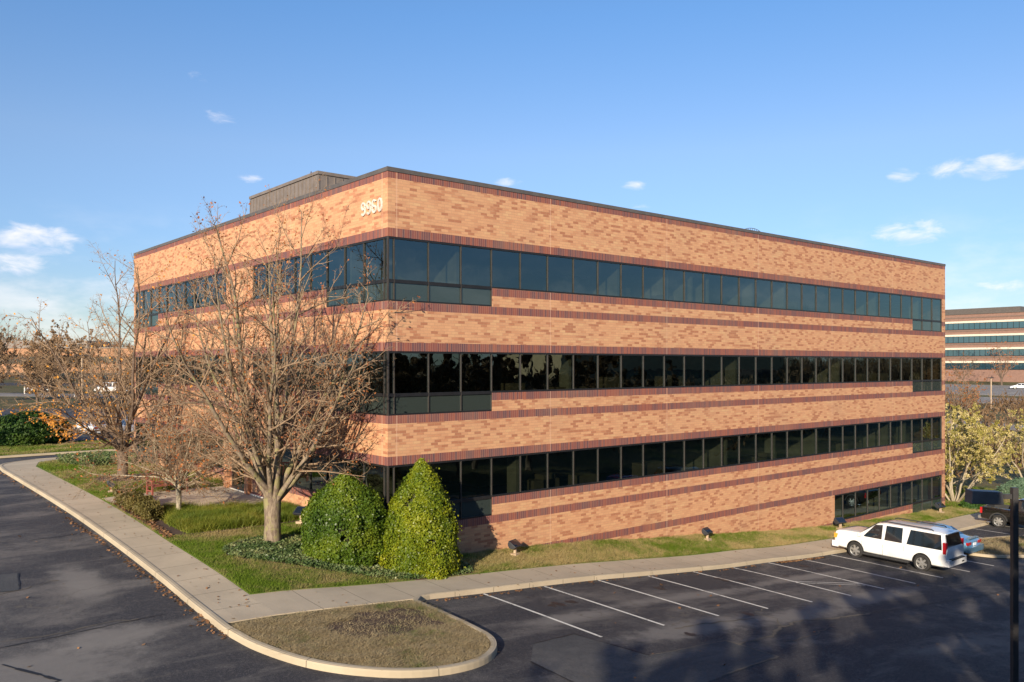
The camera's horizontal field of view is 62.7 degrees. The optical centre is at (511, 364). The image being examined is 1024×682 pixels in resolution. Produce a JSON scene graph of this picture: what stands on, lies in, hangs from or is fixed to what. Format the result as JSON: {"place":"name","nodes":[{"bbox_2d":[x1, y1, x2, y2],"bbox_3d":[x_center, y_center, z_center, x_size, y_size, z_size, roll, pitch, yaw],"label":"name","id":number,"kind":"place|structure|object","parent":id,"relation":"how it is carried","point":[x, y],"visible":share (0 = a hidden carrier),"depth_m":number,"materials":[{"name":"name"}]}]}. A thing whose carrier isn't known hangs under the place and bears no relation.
{"place":"outdoors","nodes":[
{"label":"outdoors","id":0,"kind":"place"},
{"bbox_2d":[0,382,92,385],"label":"road","id":1,"kind":"structure","parent":0,"point":[14,384],"depth_m":154.94,"materials":[{"name":"grey asphalt"}]},
{"bbox_2d":[0,393,116,397],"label":"road","id":2,"kind":"structure","parent":0,"point":[19,394],"depth_m":136.84,"materials":[{"name":"grey asphalt"}]},
{"bbox_2d":[0,439,132,455],"bbox_3d":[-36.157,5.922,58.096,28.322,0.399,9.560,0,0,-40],"label":"grass","id":3,"kind":"structure","parent":0,"point":[29,449],"depth_m":59.16,"materials":[{"name":"green plant"}]},
{"bbox_2d":[2,458,276,622],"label":"sidewalk","id":4,"kind":"structure","parent":0,"point":[142,540],"depth_m":27.97,"materials":[{"name":"concrete"}]},
{"bbox_2d":[102,486,262,505],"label":"patio","id":5,"kind":"structure","parent":0,"point":[227,496],"depth_m":37.54,"materials":[{"name":"concrete"}]},
{"bbox_2d":[146,470,188,495],"bbox_3d":[-15.776,5.393,38.477,0.610,0.980,1.720,0,0,41],"label":"park bench","id":6,"kind":"object","parent":5,"relation":"on","point":[153,486],"visible":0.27,"depth_m":38.02,"materials":[{"name":"red wood"}]},
{"bbox_2d":[36,461,978,594],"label":"lawn","id":7,"kind":"structure","parent":0,"point":[309,569],"depth_m":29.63,"materials":[{"name":"green plant"}]},
{"bbox_2d":[55,450,136,466],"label":"shrubs","id":8,"kind":"object","parent":7,"relation":"on","point":[104,458],"visible":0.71,"depth_m":49.27,"materials":[{"name":"green plant"}]},
{"bbox_2d":[38,460,165,479],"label":"grass","id":9,"kind":"structure","parent":7,"relation":"on","point":[50,464],"depth_m":46.85,"materials":[{"name":"green plant"}]},
{"bbox_2d":[0,242,220,478],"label":"bare tree","id":10,"kind":"object","parent":7,"relation":"on","point":[115,431],"visible":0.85,"depth_m":42.64,"materials":[{"name":"brown plant"}]},
{"bbox_2d":[95,474,144,481],"bbox_3d":[-20.129,5.882,43.419,2.600,0.065,2.954,0,0,-40],"label":"mulch bed","id":11,"kind":"object","parent":7,"relation":"on","point":[98,479],"visible":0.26,"depth_m":43.16,"materials":[{"name":"brown soil"}]},
{"bbox_2d":[106,471,223,492],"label":"lily turf","id":12,"kind":"structure","parent":7,"relation":"on","point":[169,487],"depth_m":39.48,"materials":[{"name":"green plant"}]},
{"bbox_2d":[112,503,297,536],"bbox_3d":[-12.476,6.072,34.534,5.750,0.285,8.050,0,0,-40],"label":"mulch bed","id":13,"kind":"object","parent":7,"relation":"on","point":[173,531],"visible":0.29,"depth_m":31.41,"materials":[{"name":"brown wood"}]},
{"bbox_2d":[112,488,163,521],"bbox_3d":[-15.098,5.667,34.069,1.036,0.817,5.040,0,0,-40],"label":"dwarf hedge","id":14,"kind":"object","parent":13,"relation":"on","point":[146,507],"visible":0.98,"depth_m":33.30,"materials":[{"name":"green plant"}]},
{"bbox_2d":[63,400,265,509],"bbox_3d":[-13.597,3.865,33.553,8.219,5.110,6.825,0,0,15],"label":"tree","id":15,"kind":"object","parent":13,"relation":"on","point":[183,468],"visible":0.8,"depth_m":33.18,"materials":[{"name":"brown plant"}]},
{"bbox_2d":[161,498,299,533],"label":"lily turf","id":16,"kind":"structure","parent":13,"relation":"on","point":[186,518],"depth_m":32.27,"materials":[{"name":"green plant"}]},
{"bbox_2d":[292,506,305,523],"bbox_3d":[-8.199,5.934,32.735,0.594,0.759,0.379,0,0,20],"label":"floodlight","id":17,"kind":"object","parent":7,"relation":"on","point":[298,510],"visible":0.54,"depth_m":32.69,"materials":[{"name":"metal"}]},
{"bbox_2d":[222,545,472,579],"bbox_3d":[-5.536,6.744,29.184,8.359,1.040,4.025,0,0,1],"label":"mulch bed","id":18,"kind":"object","parent":7,"relation":"on","point":[350,573],"visible":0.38,"depth_m":27.36,"materials":[{"name":"brown soil"}]},
{"bbox_2d":[127,172,419,542],"bbox_3d":[-8.259,0.009,29.660,10.184,13.682,10.532,0,0,-40],"label":"bare tree","id":19,"kind":"object","parent":18,"relation":"on","point":[266,475],"visible":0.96,"depth_m":29.29,"materials":[{"name":"brown plant"}]},
{"bbox_2d":[298,473,387,567],"bbox_3d":[-5.867,5.364,29.030,3.474,3.283,3.374,0,0,-40],"label":"evergreen shrub","id":20,"kind":"object","parent":18,"relation":"on","point":[343,517],"visible":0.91,"depth_m":28.09,"materials":[{"name":"green plant"}]},
{"bbox_2d":[222,533,473,578],"bbox_3d":[-5.538,6.647,29.183,8.429,1.172,4.092,0,0,1],"label":"ivy","id":21,"kind":"object","parent":18,"relation":"on","point":[258,547],"visible":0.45,"depth_m":27.84,"materials":[{"name":"green plant"}]},
{"bbox_2d":[374,458,465,579],"bbox_3d":[-3.099,5.243,28.889,2.914,4.121,3.062,0,0,24],"label":"evergreen shrub","id":22,"kind":"object","parent":18,"relation":"on","point":[421,532],"visible":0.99,"depth_m":27.98,"materials":[{"name":"green plant"}]},
{"bbox_2d":[508,539,521,555],"bbox_3d":[0.120,7.065,32.130,0.344,0.690,0.540,0,0,30],"label":"floodlight","id":23,"kind":"object","parent":7,"relation":"on","point":[514,544],"visible":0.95,"depth_m":32.04,"materials":[{"name":"metal"}]},
{"bbox_2d":[54,465,1006,537],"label":"fallen leaves","id":24,"kind":"object","parent":7,"relation":"on","point":[166,532],"visible":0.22,"depth_m":33.17,"materials":[{"name":"brown plant"}]},
{"bbox_2d":[702,527,712,540],"bbox_3d":[9.252,8.078,39.761,0.344,0.690,0.540,0,0,40],"label":"floodlight","id":25,"kind":"object","parent":7,"relation":"on","point":[706,531],"visible":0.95,"depth_m":39.69,"materials":[{"name":"metal"}]},
{"bbox_2d":[460,506,979,572],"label":"grass","id":26,"kind":"structure","parent":7,"relation":"on","point":[807,533],"depth_m":37.10,"materials":[{"name":"green plant"}]},
{"bbox_2d":[834,517,846,528],"bbox_3d":[18.481,9.016,47.277,0.621,0.794,0.396,0,0,-25],"label":"floodlight","id":27,"kind":"object","parent":7,"relation":"on","point":[840,521],"visible":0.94,"depth_m":47.23,"materials":[{"name":"metal"}]},
{"bbox_2d":[935,502,945,512],"bbox_3d":[28.302,9.535,55.485,0.648,0.828,0.413,0,0,-30],"label":"floodlight","id":28,"kind":"object","parent":7,"relation":"on","point":[939,505],"visible":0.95,"depth_m":55.43,"materials":[{"name":"metal"}]},
{"bbox_2d":[0,378,1023,488],"bbox_3d":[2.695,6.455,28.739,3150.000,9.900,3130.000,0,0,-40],"label":"ground","id":29,"kind":"structure","parent":0,"point":[997,481],"depth_m":128.25,"materials":[{"name":"green plant"}]},
{"bbox_2d":[0,352,16,386],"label":"bare tree","id":30,"kind":"object","parent":29,"relation":"on","point":[3,370],"visible":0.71,"depth_m":134.24,"materials":[{"name":"brown plant"}]},
{"bbox_2d":[0,327,17,368],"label":"bare tree","id":31,"kind":"object","parent":29,"relation":"on","point":[7,340],"visible":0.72,"depth_m":160.02,"materials":[{"name":"brown plant"}]},
{"bbox_2d":[0,345,18,388],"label":"bare tree","id":32,"kind":"object","parent":29,"relation":"on","point":[3,376],"visible":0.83,"depth_m":124.43,"materials":[{"name":"brown plant"}]},
{"bbox_2d":[0,317,40,378],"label":"bare tree","id":33,"kind":"object","parent":29,"relation":"on","point":[8,335],"visible":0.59,"depth_m":174.08,"materials":[{"name":"orange plant"}]},
{"bbox_2d":[12,344,62,405],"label":"bare tree","id":34,"kind":"object","parent":29,"relation":"on","point":[28,370],"visible":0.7,"depth_m":117.44,"materials":[{"name":"brown plant"}]},
{"bbox_2d":[0,410,77,445],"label":"round shrub","id":35,"kind":"object","parent":29,"relation":"on","point":[16,429],"visible":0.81,"depth_m":61.78,"materials":[{"name":"green plant"}]},
{"bbox_2d":[21,330,63,376],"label":"bare tree","id":36,"kind":"object","parent":29,"relation":"on","point":[31,350],"visible":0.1,"depth_m":154.68,"materials":[{"name":"brown plant"}]},
{"bbox_2d":[23,319,86,398],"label":"bare tree","id":37,"kind":"object","parent":29,"relation":"on","point":[53,332],"visible":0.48,"depth_m":131.70,"materials":[{"name":"brown plant"}]},
{"bbox_2d":[32,340,84,403],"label":"bare tree","id":38,"kind":"object","parent":29,"relation":"on","point":[34,354],"visible":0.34,"depth_m":122.93,"materials":[{"name":"brown plant"}]},
{"bbox_2d":[0,409,127,419],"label":"parking lot","id":39,"kind":"structure","parent":29,"relation":"on","point":[8,411],"depth_m":106.96,"materials":[{"name":"grey asphalt"}]},
{"bbox_2d":[0,341,133,380],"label":"brick building","id":40,"kind":"structure","parent":29,"relation":"on","point":[22,350],"depth_m":186.98,"materials":[{"name":"brown brick"}]},
{"bbox_2d":[0,356,129,363],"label":"window","id":41,"kind":"structure","parent":40,"relation":"in","point":[114,359],"depth_m":186.92,"materials":[{"name":"black glass"}]},
{"bbox_2d":[10,373,126,379],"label":"window","id":42,"kind":"structure","parent":40,"relation":"in","point":[104,376],"depth_m":186.92,"materials":[{"name":"black glass"}]},
{"bbox_2d":[1,333,133,346],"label":"distant woods","id":43,"kind":"object","parent":29,"relation":"on","point":[65,339],"visible":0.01,"depth_m":228.47,"materials":[{"name":"brown plant"}]},
{"bbox_2d":[75,355,88,398],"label":"lamp post","id":44,"kind":"object","parent":29,"relation":"on","point":[82,369],"visible":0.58,"depth_m":130.79,"materials":[{"name":"metal"}]},
{"bbox_2d":[65,329,105,384],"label":"bare tree","id":45,"kind":"object","parent":29,"relation":"on","point":[74,344],"visible":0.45,"depth_m":161.67,"materials":[{"name":"brown plant"}]},
{"bbox_2d":[69,432,132,440],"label":"parking lot","id":46,"kind":"structure","parent":29,"relation":"on","point":[85,436],"depth_m":69.74,"materials":[{"name":"grey asphalt"}]},
{"bbox_2d":[74,421,105,433],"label":"parked car","id":47,"kind":"object","parent":46,"relation":"on","point":[78,426],"visible":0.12,"depth_m":72.74,"materials":[{"name":"white paint"}]},
{"bbox_2d":[94,382,126,391],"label":"parked car","id":48,"kind":"object","parent":29,"relation":"on","point":[111,388],"visible":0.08,"depth_m":149.57,"materials":[{"name":"white paint"}]},
{"bbox_2d":[102,332,132,401],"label":"bare tree","id":49,"kind":"object","parent":29,"relation":"on","point":[117,347],"visible":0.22,"depth_m":134.44,"materials":[{"name":"brown plant"}]},
{"bbox_2d":[107,360,131,407],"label":"bare tree","id":50,"kind":"object","parent":29,"relation":"on","point":[125,381],"visible":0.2,"depth_m":121.20,"materials":[{"name":"brown plant"}]},
{"bbox_2d":[0,450,1023,681],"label":"parking lot","id":51,"kind":"structure","parent":29,"relation":"on","point":[98,584],"depth_m":24.82,"materials":[{"name":"grey asphalt"}]},
{"bbox_2d":[0,573,18,591],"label":"asphalt patch","id":52,"kind":"object","parent":51,"relation":"on","point":[9,582],"visible":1,"depth_m":24.74,"materials":[{"name":"grey asphalt"}]},
{"bbox_2d":[0,449,132,457],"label":"kerb","id":53,"kind":"structure","parent":51,"relation":"on","point":[28,455],"depth_m":55.80,"materials":[{"name":"concrete"}]},
{"bbox_2d":[226,599,491,667],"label":"parking island","id":54,"kind":"structure","parent":51,"relation":"on","point":[234,623],"depth_m":21.65,"materials":[{"name":"beige plant"}]},
{"bbox_2d":[326,608,444,638],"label":"bare earth","id":55,"kind":"structure","parent":54,"relation":"on","point":[385,616],"depth_m":22.32,"materials":[{"name":"brown soil"}]},
{"bbox_2d":[0,472,823,638],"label":"fallen leaves","id":56,"kind":"object","parent":51,"relation":"on","point":[212,626],"visible":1,"depth_m":27.11,"materials":[{"name":"brown plant"}]},
{"bbox_2d":[0,580,869,674],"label":"pavement cracks","id":57,"kind":"object","parent":51,"relation":"on","point":[775,631],"visible":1,"depth_m":24.03,"materials":[{"name":"black asphalt"}]},
{"bbox_2d":[0,457,991,677],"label":"kerb","id":58,"kind":"structure","parent":51,"relation":"on","point":[214,619],"depth_m":22.34,"materials":[{"name":"concrete"}]},
{"bbox_2d":[1,535,1023,681],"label":"tar seams","id":59,"kind":"object","parent":51,"relation":"on","point":[35,673],"visible":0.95,"depth_m":21.46,"materials":[{"name":"black asphalt"}]},
{"bbox_2d":[26,534,1023,679],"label":"fallen leaves","id":60,"kind":"object","parent":51,"relation":"on","point":[614,592],"visible":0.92,"depth_m":25.40,"materials":[{"name":"brown plant"}]},
{"bbox_2d":[531,634,774,681],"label":"asphalt patch","id":61,"kind":"object","parent":51,"relation":"on","point":[574,658],"visible":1,"depth_m":21.06,"materials":[{"name":"grey asphalt"}]},
{"bbox_2d":[527,562,977,635],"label":"oil stains","id":62,"kind":"object","parent":51,"relation":"on","point":[572,601],"visible":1,"depth_m":27.03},
{"bbox_2d":[484,526,1022,636],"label":"parking lines","id":63,"kind":"object","parent":51,"relation":"on","point":[715,593],"visible":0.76,"depth_m":30.03,"materials":[{"name":"paint"}]},
{"bbox_2d":[832,518,966,570],"bbox_3d":[18.284,8.377,39.870,2.147,1.983,5.593,0,1,-40],"label":"parked car","id":64,"kind":"object","parent":51,"relation":"on","point":[923,547],"visible":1,"depth_m":38.75,"materials":[{"name":"white paint"}]},
{"bbox_2d":[917,521,983,553],"bbox_3d":[21.844,8.970,44.031,2.000,1.380,4.780,0,1,-40],"label":"parked car","id":65,"kind":"object","parent":51,"relation":"on","point":[972,544],"visible":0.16,"depth_m":42.39,"materials":[{"name":"blue paint"}]},
{"bbox_2d":[964,487,1018,681],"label":"lamp post","id":66,"kind":"object","parent":51,"relation":"on","point":[978,496],"visible":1,"depth_m":19.93,"materials":[{"name":"brown metal"}]},
{"bbox_2d":[964,535,1023,557],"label":"kerb","id":67,"kind":"structure","parent":51,"relation":"on","point":[992,556],"depth_m":42.39,"materials":[{"name":"concrete"}]},
{"bbox_2d":[974,535,1023,554],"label":"dry grass","id":68,"kind":"structure","parent":51,"relation":"on","point":[1003,542],"depth_m":45.09,"materials":[{"name":"beige plant"}]},
{"bbox_2d":[978,498,1023,527],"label":"parked pickup","id":69,"kind":"object","parent":51,"relation":"on","point":[999,515],"visible":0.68,"depth_m":52.11,"materials":[{"name":"black paint"}]},
{"bbox_2d":[134,166,945,553],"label":"office building","id":70,"kind":"structure","parent":29,"relation":"on","point":[560,368],"depth_m":37.46,"materials":[{"name":"brick"}]},
{"bbox_2d":[136,422,223,468],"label":"window","id":71,"kind":"structure","parent":70,"relation":"in","point":[145,444],"depth_m":49.01,"materials":[{"name":"black glass"}]},
{"bbox_2d":[136,272,225,327],"bbox_3d":[-18.574,-3.365,46.485,0.102,2.268,14.830,0,0,-40],"label":"window","id":72,"kind":"structure","parent":70,"relation":"in","point":[153,316],"depth_m":46.44,"materials":[{"name":"blue glass"}]},
{"bbox_2d":[136,355,225,394],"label":"window","id":73,"kind":"structure","parent":70,"relation":"in","point":[197,372],"depth_m":46.35,"materials":[{"name":"black glass"}]},
{"bbox_2d":[232,442,243,490],"bbox_3d":[-12.791,4.758,39.582,0.060,2.425,2.000,0,0,-40],"label":"entrance door","id":74,"kind":"structure","parent":70,"relation":"in","point":[235,486],"depth_m":39.82,"materials":[{"name":"black glass"}]},
{"bbox_2d":[253,236,386,306],"bbox_3d":[-8.067,-3.365,33.912,0.102,2.268,11.620,0,0,-40],"label":"window","id":75,"kind":"structure","parent":70,"relation":"in","point":[376,249],"depth_m":31.83,"materials":[{"name":"blue glass"}]},
{"bbox_2d":[253,351,386,415],"bbox_3d":[-8.067,0.660,33.912,0.102,2.268,11.620,0,0,-40],"label":"window","id":76,"kind":"structure","parent":70,"relation":"in","point":[379,407],"depth_m":30.70,"materials":[{"name":"black glass"}]},
{"bbox_2d":[253,448,386,509],"bbox_3d":[-8.067,4.680,33.912,0.102,2.268,11.620,0,0,-40],"label":"window","id":77,"kind":"structure","parent":70,"relation":"in","point":[377,477],"depth_m":32.10,"materials":[{"name":"black glass"}]},
{"bbox_2d":[389,236,941,331],"bbox_3d":[12.575,-3.365,43.588,44.086,2.268,0.102,0,0,-40],"label":"window","id":78,"kind":"structure","parent":70,"relation":"in","point":[434,271],"depth_m":36.14,"materials":[{"name":"black glass"}]},
{"bbox_2d":[389,351,941,415],"bbox_3d":[12.575,0.660,43.588,44.086,2.268,0.102,0,0,-40],"label":"window","id":79,"kind":"structure","parent":70,"relation":"in","point":[420,382],"depth_m":36.14,"materials":[{"name":"black glass"}]},
{"bbox_2d":[389,416,941,519],"bbox_3d":[12.575,4.680,43.588,44.086,2.268,0.102,0,0,-40],"label":"window","id":80,"kind":"structure","parent":70,"relation":"in","point":[471,484],"depth_m":37.97,"materials":[{"name":"black glass"}]},
{"bbox_2d":[835,475,941,519],"bbox_3d":[24.062,8.695,53.187,14.146,2.268,0.102,0,0,-40],"label":"window","id":81,"kind":"structure","parent":70,"relation":"in","point":[923,493],"depth_m":53.15,"materials":[{"name":"black glass"}]},
{"bbox_2d":[949,352,979,383],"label":"bare tree","id":82,"kind":"object","parent":29,"relation":"on","point":[963,368],"visible":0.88,"depth_m":230.08,"materials":[{"name":"brown plant"}]},
{"bbox_2d":[945,364,986,422],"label":"bare tree","id":83,"kind":"object","parent":29,"relation":"on","point":[968,395],"visible":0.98,"depth_m":140.00,"materials":[{"name":"orange plant"}]},
{"bbox_2d":[956,382,979,410],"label":"bare tree","id":84,"kind":"object","parent":29,"relation":"on","point":[970,393],"visible":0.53,"depth_m":156.16,"materials":[{"name":"brown plant"}]},
{"bbox_2d":[946,396,1021,404],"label":"parking lot","id":85,"kind":"structure","parent":29,"relation":"on","point":[985,399],"depth_m":178.80,"materials":[{"name":"grey asphalt"}]},
{"bbox_2d":[945,306,1023,381],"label":"banded office building","id":86,"kind":"structure","parent":29,"relation":"on","point":[970,333],"depth_m":246.43,"materials":[{"name":"brick"}]},
{"bbox_2d":[945,321,1023,329],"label":"window","id":87,"kind":"structure","parent":86,"relation":"in","point":[1014,324],"depth_m":245.82,"materials":[{"name":"teal glass"}]},
{"bbox_2d":[945,335,1023,342],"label":"window","id":88,"kind":"structure","parent":86,"relation":"in","point":[1009,338],"depth_m":246.00,"materials":[{"name":"teal glass"}]},
{"bbox_2d":[945,349,1023,355],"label":"window","id":89,"kind":"structure","parent":86,"relation":"in","point":[982,352],"depth_m":246.00,"materials":[{"name":"teal glass"}]},
{"bbox_2d":[945,363,1023,369],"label":"window","id":90,"kind":"structure","parent":86,"relation":"in","point":[983,366],"depth_m":246.00,"materials":[{"name":"teal glass"}]},
{"bbox_2d":[945,386,1023,422],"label":"thicket","id":91,"kind":"object","parent":29,"relation":"on","point":[1016,406],"visible":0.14,"depth_m":157.87,"materials":[{"name":"brown plant"}]},
{"bbox_2d":[945,419,1023,477],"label":"thicket","id":92,"kind":"object","parent":29,"relation":"on","point":[1016,461],"visible":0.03,"depth_m":91.95,"materials":[{"name":"brown plant"}]},
{"bbox_2d":[945,384,1023,395],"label":"parking lot","id":93,"kind":"structure","parent":29,"relation":"on","point":[997,389],"depth_m":202.32,"materials":[{"name":"grey asphalt"}]},
{"bbox_2d":[1009,383,1023,388],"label":"parked car","id":94,"kind":"object","parent":93,"relation":"on","point":[1019,385],"visible":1,"depth_m":203.49,"materials":[{"name":"white paint"}]},
{"bbox_2d":[988,377,993,406],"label":"lamp post","id":95,"kind":"object","parent":29,"relation":"on","point":[991,389],"visible":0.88,"depth_m":162.56,"materials":[{"name":"brown metal"}]},
{"bbox_2d":[979,402,1011,446],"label":"bare tree","id":96,"kind":"object","parent":29,"relation":"on","point":[986,418],"visible":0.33,"depth_m":102.58,"materials":[{"name":"brown plant"}]},
{"bbox_2d":[977,408,1023,479],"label":"multi stem tree","id":97,"kind":"object","parent":29,"relation":"on","point":[995,426],"visible":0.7,"depth_m":74.06,"materials":[{"name":"yellow plant"}]},
{"bbox_2d":[977,388,1023,464],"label":"bare tree","id":98,"kind":"object","parent":29,"relation":"on","point":[1008,405],"visible":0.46,"depth_m":91.36,"materials":[{"name":"brown plant"}]},
{"bbox_2d":[985,341,1018,384],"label":"bare tree","id":99,"kind":"object","parent":29,"relation":"on","point":[1001,367],"visible":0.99,"depth_m":221.63,"materials":[{"name":"orange plant"}]},
{"bbox_2d":[0,0,1023,346],"label":"sky","id":100,"kind":"structure","parent":0,"point":[893,127],"materials":[{"name":"blue"}]},
{"bbox_2d":[251,512,990,614],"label":"sidewalk","id":101,"kind":"structure","parent":0,"point":[289,602],"depth_m":28.82,"materials":[{"name":"concrete"}]},
{"bbox_2d":[15,470,822,618],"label":"fallen leaves","id":102,"kind":"object","parent":101,"relation":"on","point":[333,600],"visible":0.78,"depth_m":28.24,"materials":[{"name":"brown plant"}]},
{"bbox_2d":[945,483,1020,511],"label":"lawn","id":103,"kind":"structure","parent":0,"point":[973,487],"depth_m":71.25,"materials":[{"name":"green plant"}]},
{"bbox_2d":[960,500,984,509],"bbox_3d":[32.061,9.697,58.549,1.593,0.850,1.413,0,0,28],"label":"shrub","id":104,"kind":"object","parent":103,"relation":"on","point":[970,505],"visible":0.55,"depth_m":58.13,"materials":[{"name":"green plant"}]},
{"bbox_2d":[945,403,1011,486],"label":"multi stem tree","id":105,"kind":"object","parent":103,"relation":"on","point":[990,480],"visible":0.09,"depth_m":69.68,"materials":[{"name":"yellow plant"}]},
{"bbox_2d":[945,402,1015,502],"bbox_3d":[32.832,6.514,61.942,7.442,7.525,9.948,0,0,31],"label":"multi stem tree","id":106,"kind":"object","parent":103,"relation":"on","point":[968,442],"visible":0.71,"depth_m":60.81,"materials":[{"name":"yellow plant"}]},
{"bbox_2d":[995,477,1023,497],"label":"spreading juniper","id":107,"kind":"object","parent":103,"relation":"on","point":[1014,482],"visible":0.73,"depth_m":66.29,"materials":[{"name":"green plant"}]},
{"bbox_2d":[945,418,1022,430],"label":"road","id":108,"kind":"structure","parent":0,"point":[1011,427],"depth_m":135.97,"materials":[{"name":"grey asphalt"}]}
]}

